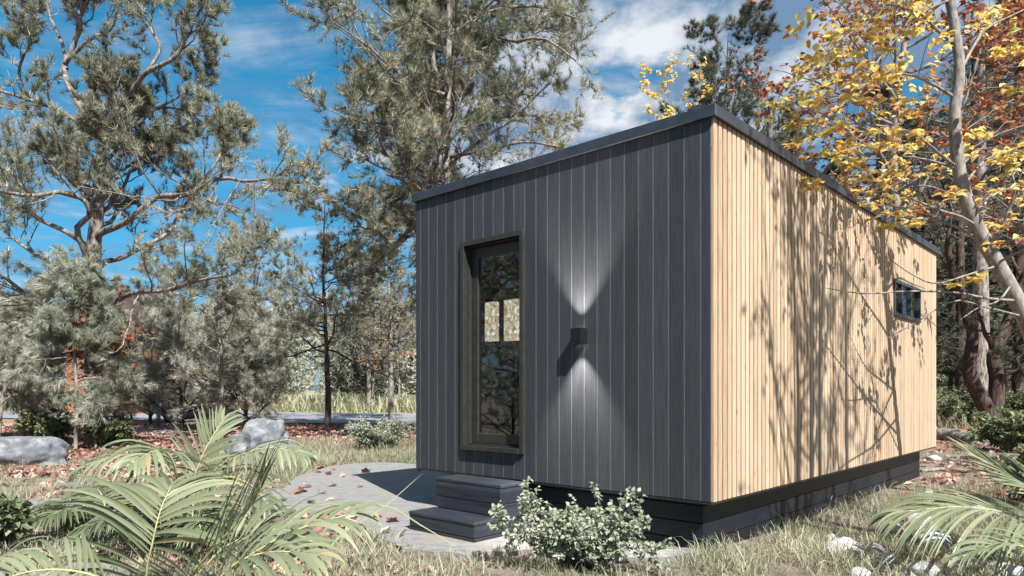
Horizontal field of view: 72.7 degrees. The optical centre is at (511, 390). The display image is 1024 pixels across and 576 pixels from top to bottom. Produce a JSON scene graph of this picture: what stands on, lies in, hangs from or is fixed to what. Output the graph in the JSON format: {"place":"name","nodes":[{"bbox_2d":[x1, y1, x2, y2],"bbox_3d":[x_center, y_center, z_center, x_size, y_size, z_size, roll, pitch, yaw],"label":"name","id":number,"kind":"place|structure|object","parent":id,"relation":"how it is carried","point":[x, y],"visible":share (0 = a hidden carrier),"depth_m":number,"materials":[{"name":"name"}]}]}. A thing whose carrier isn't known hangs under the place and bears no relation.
{"place":"outdoors","nodes":[
{"label":"outdoors","id":0,"kind":"place"},
{"bbox_2d":[135,427,194,437],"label":"path","id":1,"kind":"structure","parent":0,"point":[156,428],"depth_m":22.75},
{"bbox_2d":[2,410,415,423],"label":"road","id":2,"kind":"structure","parent":0,"point":[293,417],"depth_m":33.40,"materials":[{"name":"grey asphalt"}]},
{"bbox_2d":[263,462,695,563],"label":"path","id":3,"kind":"structure","parent":0,"point":[383,483],"depth_m":8.32,"materials":[{"name":"grey concrete"}]},
{"bbox_2d":[289,488,299,493],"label":"fallen leaf","id":4,"kind":"object","parent":3,"relation":"on","point":[295,490],"visible":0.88,"depth_m":8.81,"materials":[{"name":"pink plant"}]},
{"bbox_2d":[345,516,361,529],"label":"fallen leaf","id":5,"kind":"object","parent":3,"relation":"on","point":[347,517],"visible":0.32,"depth_m":6.75,"materials":[{"name":"beige plant"}]},
{"bbox_2d":[361,468,370,472],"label":"fallen leaf","id":6,"kind":"object","parent":3,"relation":"on","point":[365,470],"visible":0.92,"depth_m":11.01,"materials":[{"name":"brown plant"}]},
{"bbox_2d":[380,526,391,533],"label":"fallen leaf","id":7,"kind":"object","parent":3,"relation":"on","point":[387,528],"visible":0.84,"depth_m":6.35,"materials":[{"name":"beige plant"}]},
{"bbox_2d":[386,517,398,521],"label":"fallen leaf","id":8,"kind":"object","parent":3,"relation":"on","point":[392,519],"visible":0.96,"depth_m":6.87,"materials":[{"name":"brown plant"}]},
{"bbox_2d":[397,529,406,536],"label":"fallen leaf","id":9,"kind":"object","parent":3,"relation":"on","point":[400,533],"visible":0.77,"depth_m":6.21,"materials":[{"name":"beige plant"}]},
{"bbox_2d":[409,474,523,542],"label":"wooden steps","id":10,"kind":"structure","parent":3,"relation":"on","point":[460,511],"depth_m":6.35,"materials":[{"name":"grey wood"}]},
{"bbox_2d":[0,391,1023,575],"bbox_3d":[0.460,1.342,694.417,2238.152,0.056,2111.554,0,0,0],"label":"ground","id":11,"kind":"structure","parent":0,"point":[794,570],"depth_m":6.08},
{"bbox_2d":[0,493,44,550],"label":"dark herb","id":12,"kind":"object","parent":11,"relation":"on","point":[15,518],"visible":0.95,"depth_m":5.77,"materials":[{"name":"green plant"}]},
{"bbox_2d":[0,532,55,575],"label":"palm plant","id":13,"kind":"object","parent":11,"relation":"on","point":[16,568],"visible":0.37,"depth_m":4.02,"materials":[{"name":"green plant"}]},
{"bbox_2d":[0,436,69,465],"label":"boulder","id":14,"kind":"object","parent":11,"relation":"on","point":[39,450],"visible":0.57,"depth_m":12.24,"materials":[{"name":"grey stone"}]},
{"bbox_2d":[0,277,71,436],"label":"pine tree","id":15,"kind":"object","parent":11,"relation":"on","point":[9,352],"visible":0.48,"depth_m":18.83,"materials":[{"name":"green plant"}]},
{"bbox_2d":[16,498,61,506],"bbox_3d":[-5.650,1.335,8.041,0.713,0.070,0.799,0,0,0],"label":"flagstone","id":16,"kind":"object","parent":11,"relation":"on","point":[36,502],"visible":0.23,"depth_m":8.22,"materials":[{"name":"grey stone"}]},
{"bbox_2d":[8,384,74,418],"bbox_3d":[-16.781,0.562,24.956,2.160,1.613,2.160,0,0,-33],"label":"leafy shrub","id":17,"kind":"object","parent":11,"relation":"on","point":[61,396],"visible":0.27,"depth_m":24.84,"materials":[{"name":"green plant"}]},
{"bbox_2d":[10,409,83,441],"bbox_3d":[-11.533,0.902,17.436,1.406,0.926,1.703,0,0,31],"label":"leafy shrub","id":18,"kind":"object","parent":11,"relation":"on","point":[41,424],"visible":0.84,"depth_m":17.13,"materials":[{"name":"green plant"}]},
{"bbox_2d":[38,481,84,487],"bbox_3d":[-6.239,1.335,9.644,0.505,0.070,0.558,0,0,25],"label":"flagstone","id":19,"kind":"object","parent":11,"relation":"on","point":[67,484],"visible":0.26,"depth_m":9.62,"materials":[{"name":"grey stone"}]},
{"bbox_2d":[0,563,135,575],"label":"grass","id":20,"kind":"structure","parent":11,"relation":"on","point":[107,565],"depth_m":5.04,"materials":[{"name":"green plant"}]},
{"bbox_2d":[0,239,158,449],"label":"pine tree","id":21,"kind":"object","parent":11,"relation":"on","point":[51,326],"visible":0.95,"depth_m":15.76,"materials":[{"name":"green plant"}]},
{"bbox_2d":[60,410,137,445],"bbox_3d":[-9.738,0.954,16.687,1.796,0.963,1.389,0,0,0],"label":"leafy shrub","id":22,"kind":"object","parent":11,"relation":"on","point":[116,427],"visible":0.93,"depth_m":16.38,"materials":[{"name":"green plant"}]},
{"bbox_2d":[71,329,133,407],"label":"pine tree","id":23,"kind":"object","parent":11,"relation":"on","point":[103,373],"depth_m":32.42,"materials":[{"name":"green plant"}]},
{"bbox_2d":[51,271,154,447],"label":"tree","id":24,"kind":"object","parent":11,"relation":"on","point":[129,336],"visible":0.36,"depth_m":16.47,"materials":[{"name":"green plant"}]},
{"bbox_2d":[17,486,208,541],"bbox_3d":[-3.883,1.145,6.623,1.702,0.384,1.833,0,0,0],"label":"palm plant","id":25,"kind":"object","parent":11,"relation":"on","point":[73,519],"visible":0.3,"depth_m":6.19,"materials":[{"name":"green plant"}]},
{"bbox_2d":[65,291,188,413],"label":"tree","id":26,"kind":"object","parent":11,"relation":"on","point":[136,309],"depth_m":39.00,"materials":[{"name":"plant"}]},
{"bbox_2d":[116,313,155,420],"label":"pine tree","id":27,"kind":"object","parent":11,"relation":"on","point":[140,349],"visible":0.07,"depth_m":29.75,"materials":[{"name":"green plant"}]},
{"bbox_2d":[103,286,196,424],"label":"pine tree","id":28,"kind":"object","parent":11,"relation":"on","point":[141,400],"visible":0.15,"depth_m":27.04,"materials":[{"name":"green plant"}]},
{"bbox_2d":[103,223,215,425],"bbox_3d":[-13.559,-2.453,26.467,4.527,7.685,3.588,0,0,-30],"label":"pine tree","id":29,"kind":"object","parent":11,"relation":"on","point":[141,266],"visible":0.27,"depth_m":26.22,"materials":[{"name":"green plant"}]},
{"bbox_2d":[0,433,325,575],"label":"palm plant","id":30,"kind":"object","parent":11,"relation":"on","point":[139,496],"visible":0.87,"depth_m":4.10,"materials":[{"name":"green plant"}]},
{"bbox_2d":[138,387,195,422],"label":"leafy shrub","id":31,"kind":"object","parent":11,"relation":"on","point":[166,419],"visible":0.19,"depth_m":28.68,"materials":[{"name":"green plant"}]},
{"bbox_2d":[0,0,353,445],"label":"pine tree","id":32,"kind":"object","parent":11,"relation":"on","point":[113,125],"visible":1,"depth_m":15.56,"materials":[{"name":"green plant"}]},
{"bbox_2d":[122,255,235,427],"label":"pine tree","id":33,"kind":"object","parent":11,"relation":"on","point":[152,322],"visible":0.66,"depth_m":24.03,"materials":[{"name":"green plant"}]},
{"bbox_2d":[63,403,319,548],"bbox_3d":[-2.558,0.720,5.843,2.079,1.232,2.046,0,0,0],"label":"palm plant","id":34,"kind":"object","parent":11,"relation":"on","point":[142,464],"visible":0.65,"depth_m":5.47,"materials":[{"name":"green plant"}]},
{"bbox_2d":[168,407,214,418],"bbox_3d":[-14.715,1.195,32.147,2.127,1.050,1.583,0,0,0],"label":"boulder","id":35,"kind":"object","parent":11,"relation":"on","point":[194,410],"visible":0.05,"depth_m":31.60,"materials":[{"name":"grey stone"}]},
{"bbox_2d":[179,410,227,419],"bbox_3d":[-11.031,0.892,25.076,3.182,0.406,0.451,0,0,39],"label":"fallen log","id":36,"kind":"object","parent":11,"relation":"on","point":[189,415],"visible":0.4,"depth_m":25.40,"materials":[{"name":"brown wood"}]},
{"bbox_2d":[166,286,247,419],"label":"pine tree","id":37,"kind":"object","parent":11,"relation":"on","point":[185,345],"visible":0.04,"depth_m":31.03,"materials":[{"name":"green plant"}]},
{"bbox_2d":[0,290,415,397],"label":"woods","id":38,"kind":"object","parent":11,"relation":"on","point":[353,381],"visible":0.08,"depth_m":59.84,"materials":[{"name":"green plant"}]},
{"bbox_2d":[0,390,415,412],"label":"tall grass","id":39,"kind":"structure","parent":11,"relation":"on","point":[354,403],"depth_m":42.98,"materials":[{"name":"green plant"}]},
{"bbox_2d":[155,178,282,422],"bbox_3d":[-8.590,-2.378,20.570,3.517,7.534,4.439,0,0,-17],"label":"pine tree","id":40,"kind":"object","parent":11,"relation":"on","point":[178,360],"visible":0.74,"depth_m":20.11,"materials":[{"name":"green plant"}]},
{"bbox_2d":[195,394,243,413],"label":"leafy shrub","id":41,"kind":"object","parent":11,"relation":"on","point":[226,412],"visible":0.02,"depth_m":32.05,"materials":[{"name":"green plant"}]},
{"bbox_2d":[199,303,283,428],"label":"weeping pine","id":42,"kind":"object","parent":11,"relation":"on","point":[231,402],"visible":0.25,"depth_m":23.97,"materials":[{"name":"green plant"}]},
{"bbox_2d":[167,128,328,417],"bbox_3d":[-10.889,-5.160,30.093,6.155,13.185,7.768,0,0,39],"label":"pine tree","id":43,"kind":"object","parent":11,"relation":"on","point":[285,250],"visible":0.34,"depth_m":30.00,"materials":[{"name":"green plant"}]},
{"bbox_2d":[194,273,312,422],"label":"pine tree","id":44,"kind":"object","parent":11,"relation":"on","point":[264,378],"visible":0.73,"depth_m":23.16,"materials":[{"name":"green plant"}]},
{"bbox_2d":[224,418,298,459],"bbox_3d":[-5.081,1.181,14.063,1.489,1.220,1.220,-26,0,0],"label":"boulder","id":45,"kind":"object","parent":11,"relation":"on","point":[257,431],"visible":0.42,"depth_m":13.77,"materials":[{"name":"grey stone"}]},
{"bbox_2d":[231,277,302,417],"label":"pine tree","id":46,"kind":"object","parent":11,"relation":"on","point":[273,282],"visible":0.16,"depth_m":29.33,"materials":[{"name":"green plant"}]},
{"bbox_2d":[210,493,384,575],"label":"palm plant","id":47,"kind":"object","parent":11,"relation":"on","point":[313,561],"visible":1,"depth_m":3.28,"materials":[{"name":"green plant"}]},
{"bbox_2d":[260,158,414,427],"bbox_3d":[-6.121,-3.239,24.306,4.814,9.226,6.125,0,0,-30],"label":"pine tree","id":48,"kind":"object","parent":11,"relation":"on","point":[327,255],"visible":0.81,"depth_m":23.86,"materials":[{"name":"green plant"}]},
{"bbox_2d":[307,226,414,406],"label":"pine tree","id":49,"kind":"object","parent":11,"relation":"on","point":[369,350],"visible":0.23,"depth_m":43.40,"materials":[{"name":"green plant"}]},
{"bbox_2d":[313,472,423,575],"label":"grass blade","id":50,"kind":"object","parent":11,"relation":"on","point":[365,519],"depth_m":4.38,"materials":[{"name":"green plant"}]},
{"bbox_2d":[315,181,424,419],"bbox_3d":[-5.545,-3.987,30.701,5.838,10.818,6.390,0,0,-26],"label":"pine tree","id":51,"kind":"object","parent":11,"relation":"on","point":[393,311],"visible":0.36,"depth_m":30.58,"materials":[{"name":"green plant"}]},
{"bbox_2d":[352,321,393,393],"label":"tree","id":52,"kind":"object","parent":11,"relation":"on","point":[374,375],"visible":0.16,"depth_m":54.91,"materials":[{"name":"green plant"}]},
{"bbox_2d":[340,411,415,450],"bbox_3d":[-2.876,0.914,15.518,1.834,0.903,1.500,0,0,0],"label":"leafy shrub","id":53,"kind":"object","parent":11,"relation":"on","point":[384,435],"visible":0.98,"depth_m":15.20,"materials":[{"name":"green plant"}]},
{"bbox_2d":[306,504,463,575],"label":"grass blade","id":54,"kind":"object","parent":11,"relation":"on","point":[384,506],"depth_m":4.33,"materials":[{"name":"green plant"}]},
{"bbox_2d":[363,293,415,396],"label":"tree","id":55,"kind":"object","parent":11,"relation":"on","point":[396,362],"visible":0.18,"depth_m":47.98,"materials":[{"name":"green plant"}]},
{"bbox_2d":[277,0,616,288],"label":"pine tree","id":56,"kind":"object","parent":11,"relation":"on","point":[416,100],"visible":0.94,"depth_m":16.53,"materials":[{"name":"green plant"}]},
{"bbox_2d":[0,422,1019,571],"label":"leaf litter","id":57,"kind":"object","parent":11,"relation":"on","point":[158,441],"visible":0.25,"depth_m":14.26,"materials":[{"name":"brown plant"}]},
{"bbox_2d":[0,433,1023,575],"bbox_3d":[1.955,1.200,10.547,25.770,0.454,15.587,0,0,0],"label":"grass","id":58,"kind":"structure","parent":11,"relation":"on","point":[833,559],"depth_m":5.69,"materials":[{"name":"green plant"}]},
{"bbox_2d":[486,476,675,572],"bbox_3d":[0.495,1.122,5.344,1.392,0.967,0.822,0,0,0],"label":"leafy shrub","id":59,"kind":"object","parent":11,"relation":"on","point":[590,535],"visible":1,"depth_m":5.16,"materials":[{"name":"green plant"}]},
{"bbox_2d":[411,103,938,551],"bbox_3d":[2.776,-0.419,9.410,3.704,3.612,7.560,0,0,43],"label":"timber cabin","id":60,"kind":"object","parent":11,"relation":"on","point":[732,365],"visible":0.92,"depth_m":6.48,"materials":[{"name":"wood"}]},
{"bbox_2d":[485,257,498,341],"bbox_3d":[-0.233,-1.299,8.061,0.160,1.458,0.080,0,0,43],"label":"pendant lamp","id":61,"kind":"object","parent":60,"relation":"hanging from","point":[491,321],"visible":0.92,"depth_m":8.02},
{"bbox_2d":[472,240,518,445],"bbox_3d":[-0.136,-0.472,7.149,0.759,2.053,0.075,0,0,43],"label":"door","id":62,"kind":"structure","parent":60,"relation":"in","point":[509,247],"depth_m":7.35,"materials":[{"name":"black metal"}]},
{"bbox_2d":[504,253,518,340],"bbox_3d":[0.024,-1.294,7.823,0.250,1.468,0.080,0,0,43],"label":"pendant lamp","id":63,"kind":"object","parent":60,"relation":"hanging from","point":[511,319],"visible":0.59,"depth_m":7.81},
{"bbox_2d":[571,328,586,343],"bbox_3d":[0.601,-0.490,6.266,0.110,0.135,0.097,0,0,43],"label":"wall lamp","id":64,"kind":"object","parent":60,"relation":"attached to","point":[578,335],"visible":1,"depth_m":6.23,"materials":[{"name":"black metal"}]},
{"bbox_2d":[893,278,920,322],"bbox_3d":[5.460,-1.225,9.649,0.092,0.490,1.370,0,0,43],"label":"window","id":65,"kind":"structure","parent":60,"relation":"in","point":[917,295],"depth_m":9.74,"materials":[{"name":"glass"}]},
{"bbox_2d":[639,51,713,119],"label":"yellow sapling","id":66,"kind":"object","parent":11,"relation":"on","point":[654,95],"visible":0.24,"depth_m":15.52,"materials":[{"name":"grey plant"}]},
{"bbox_2d":[658,0,809,160],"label":"pine tree","id":67,"kind":"object","parent":11,"relation":"on","point":[763,28],"visible":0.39,"depth_m":19.59,"materials":[{"name":"green plant"}]},
{"bbox_2d":[767,105,781,138],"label":"dead tree","id":68,"kind":"object","parent":11,"relation":"on","point":[770,129],"visible":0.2,"depth_m":18.95,"materials":[{"name":"grey wood"}]},
{"bbox_2d":[776,107,819,167],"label":"spruce tree","id":69,"kind":"object","parent":11,"relation":"on","point":[794,133],"visible":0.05,"depth_m":23.84,"materials":[{"name":"green plant"}]},
{"bbox_2d":[822,156,864,195],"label":"spruce tree","id":70,"kind":"object","parent":11,"relation":"on","point":[833,169],"visible":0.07,"depth_m":33.84,"materials":[{"name":"green plant"}]},
{"bbox_2d":[826,537,864,553],"bbox_3d":[2.655,1.290,5.577,0.308,0.221,0.262,0,0,-21],"label":"river stone","id":71,"kind":"object","parent":11,"relation":"on","point":[843,539],"visible":0.27,"depth_m":5.53,"materials":[{"name":"white stone"}]},
{"bbox_2d":[849,567,870,575],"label":"river stone","id":72,"kind":"object","parent":11,"relation":"on","point":[855,569],"visible":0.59,"depth_m":4.96,"materials":[{"name":"white stone"}]},
{"bbox_2d":[721,0,1023,228],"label":"red maple","id":73,"kind":"object","parent":11,"relation":"on","point":[854,37],"visible":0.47,"depth_m":14.73,"materials":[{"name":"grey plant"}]},
{"bbox_2d":[869,543,885,556],"bbox_3d":[2.927,1.299,5.574,0.130,0.153,0.175,0,0,3],"label":"river stone","id":74,"kind":"object","parent":11,"relation":"on","point":[879,549],"visible":0.41,"depth_m":5.53,"materials":[{"name":"grey stone"}]},
{"bbox_2d":[876,553,900,570],"bbox_3d":[2.807,1.302,5.187,0.169,0.166,0.224,0,0,23],"label":"river stone","id":75,"kind":"object","parent":11,"relation":"on","point":[887,560],"visible":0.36,"depth_m":5.13,"materials":[{"name":"grey stone"}]},
{"bbox_2d":[754,0,1023,338],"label":"yellow maple","id":76,"kind":"object","parent":11,"relation":"on","point":[1002,273],"visible":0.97,"depth_m":7.69,"materials":[{"name":"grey plant"}]},
{"bbox_2d":[828,63,953,392],"bbox_3d":[16.619,-6.767,32.223,7.871,16.313,7.465,0,0,-9],"label":"spruce tree","id":77,"kind":"object","parent":11,"relation":"on","point":[885,104],"visible":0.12,"depth_m":31.71,"materials":[{"name":"green plant"}]},
{"bbox_2d":[880,522,905,536],"bbox_3d":[3.508,1.300,6.392,0.226,0.189,0.189,0,0,0],"label":"river stone","id":78,"kind":"object","parent":11,"relation":"on","point":[897,527],"visible":0.19,"depth_m":6.33,"materials":[{"name":"grey stone"}]},
{"bbox_2d":[899,571,915,575],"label":"river stone","id":79,"kind":"object","parent":11,"relation":"on","point":[904,572],"visible":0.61,"depth_m":4.90,"materials":[{"name":"white stone"}]},
{"bbox_2d":[905,513,934,526],"bbox_3d":[4.054,1.302,6.923,0.276,0.177,0.218,0,0,-22],"label":"river stone","id":80,"kind":"object","parent":11,"relation":"on","point":[911,516],"visible":0.19,"depth_m":6.88,"materials":[{"name":"white stone"}]},
{"bbox_2d":[906,561,939,575],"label":"river stone","id":81,"kind":"object","parent":11,"relation":"on","point":[920,564],"visible":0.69,"depth_m":4.95,"materials":[{"name":"white stone"}]},
{"bbox_2d":[926,455,941,461],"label":"river stone","id":82,"kind":"object","parent":11,"relation":"on","point":[931,457],"visible":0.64,"depth_m":13.14,"materials":[{"name":"white stone"}]},
{"bbox_2d":[918,529,952,549],"bbox_3d":[3.645,1.290,6.007,0.322,0.188,0.259,0,0,-45],"label":"river stone","id":83,"kind":"object","parent":11,"relation":"on","point":[948,539],"visible":0.29,"depth_m":5.92,"materials":[{"name":"white stone"}]},
{"bbox_2d":[862,435,1023,575],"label":"palm plant","id":84,"kind":"object","parent":11,"relation":"on","point":[942,516],"visible":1,"depth_m":4.90,"materials":[{"name":"green plant"}]},
{"bbox_2d":[862,27,1023,426],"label":"pine tree","id":85,"kind":"object","parent":11,"relation":"on","point":[980,263],"visible":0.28,"depth_m":24.82,"materials":[{"name":"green plant"}]},
{"bbox_2d":[920,467,966,472],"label":"fallen branch","id":86,"kind":"object","parent":11,"relation":"on","point":[943,469],"visible":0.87,"depth_m":11.68,"materials":[{"name":"brown wood"}]},
{"bbox_2d":[889,128,1013,404],"bbox_3d":[23.853,-6.164,38.262,6.062,15.195,6.346,0,0,0],"label":"pine tree","id":87,"kind":"object","parent":11,"relation":"on","point":[952,383],"visible":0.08,"depth_m":37.87,"materials":[{"name":"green plant"}]},
{"bbox_2d":[939,555,965,575],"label":"river stone","id":88,"kind":"object","parent":11,"relation":"on","point":[949,567],"visible":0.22,"depth_m":5.03,"materials":[{"name":"grey stone"}]},
{"bbox_2d":[890,88,1023,409],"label":"pine tree","id":89,"kind":"object","parent":11,"relation":"on","point":[960,261],"visible":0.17,"depth_m":29.86,"materials":[{"name":"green plant"}]},
{"bbox_2d":[890,100,1023,381],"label":"spruce tree","id":90,"kind":"object","parent":11,"relation":"on","point":[942,349],"visible":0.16,"depth_m":30.41,"materials":[{"name":"green plant"}]},
{"bbox_2d":[936,386,987,422],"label":"leafy shrub","id":91,"kind":"object","parent":11,"relation":"on","point":[957,405],"visible":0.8,"depth_m":24.64,"materials":[{"name":"green plant"}]},
{"bbox_2d":[936,428,989,444],"bbox_3d":[11.556,1.299,18.233,0.642,0.607,2.154,0,0,-7],"label":"fallen log","id":92,"kind":"object","parent":11,"relation":"on","point":[958,435],"visible":0.3,"depth_m":18.07,"materials":[{"name":"grey wood"}]},
{"bbox_2d":[913,44,1013,392],"bbox_3d":[26.609,-9.231,40.370,9.737,21.278,10.267,0,0,-36],"label":"spruce tree","id":93,"kind":"object","parent":11,"relation":"on","point":[940,114],"visible":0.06,"depth_m":39.80,"materials":[{"name":"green plant"}]},
{"bbox_2d":[917,227,1011,399],"bbox_3d":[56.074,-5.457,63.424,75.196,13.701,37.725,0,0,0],"label":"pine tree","id":94,"kind":"object","parent":11,"relation":"on","point":[1000,317],"visible":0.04,"depth_m":48.48,"materials":[{"name":"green plant"}]},
{"bbox_2d":[916,0,1023,252],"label":"red maple","id":95,"kind":"object","parent":11,"relation":"on","point":[1003,71],"visible":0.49,"depth_m":17.78,"materials":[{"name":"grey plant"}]},
{"bbox_2d":[922,169,1023,426],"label":"twisted pine","id":96,"kind":"object","parent":11,"relation":"on","point":[990,400],"visible":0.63,"depth_m":19.38,"materials":[{"name":"brown plant"}]},
{"bbox_2d":[967,505,987,515],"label":"river stone","id":97,"kind":"object","parent":11,"relation":"on","point":[981,513],"visible":0.21,"depth_m":7.52,"materials":[{"name":"white stone"}]},
{"bbox_2d":[935,0,1023,395],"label":"spruce tree","id":98,"kind":"object","parent":11,"relation":"on","point":[1019,373],"visible":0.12,"depth_m":32.95,"materials":[{"name":"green plant"}]},
{"bbox_2d":[936,404,1023,428],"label":"tall grass","id":99,"kind":"structure","parent":11,"relation":"on","point":[962,423],"depth_m":24.41,"materials":[{"name":"green plant"}]},
{"bbox_2d":[953,114,1023,348],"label":"spruce tree","id":100,"kind":"object","parent":11,"relation":"on","point":[1016,329],"visible":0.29,"depth_m":29.46,"materials":[{"name":"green plant"}]},
{"bbox_2d":[954,131,1023,268],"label":"pine tree","id":101,"kind":"object","parent":11,"relation":"on","point":[993,173],"visible":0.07,"depth_m":34.42,"materials":[{"name":"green plant"}]},
{"bbox_2d":[965,411,1021,451],"bbox_3d":[10.988,0.912,15.494,1.430,0.906,1.434,0,0,42],"label":"leafy shrub","id":102,"kind":"object","parent":11,"relation":"on","point":[986,431],"visible":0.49,"depth_m":15.45,"materials":[{"name":"green plant"}]},
{"bbox_2d":[963,380,1023,411],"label":"leafy shrub","id":103,"kind":"object","parent":11,"relation":"on","point":[1013,401],"visible":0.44,"depth_m":28.48,"materials":[{"name":"green plant"}]},
{"bbox_2d":[990,203,1012,390],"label":"pine tree","id":104,"kind":"object","parent":11,"relation":"on","point":[1007,377],"visible":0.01,"depth_m":45.87,"materials":[{"name":"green plant"}]},
{"bbox_2d":[985,562,1023,575],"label":"river stone","id":105,"kind":"object","parent":11,"relation":"on","point":[1016,570],"visible":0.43,"depth_m":5.01,"materials":[{"name":"white stone"}]},
{"bbox_2d":[989,405,1023,450],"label":"leafy shrub","id":106,"kind":"object","parent":11,"relation":"on","point":[1015,435],"visible":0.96,"depth_m":13.04,"materials":[{"name":"green plant"}]},
{"bbox_2d":[991,443,1023,504],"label":"leafy shrub","id":107,"kind":"object","parent":11,"relation":"on","point":[1019,458],"visible":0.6,"depth_m":7.87,"materials":[{"name":"green plant"}]},
{"bbox_2d":[0,0,1023,390],"label":"sky","id":108,"kind":"structure","parent":0,"point":[269,47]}
]}

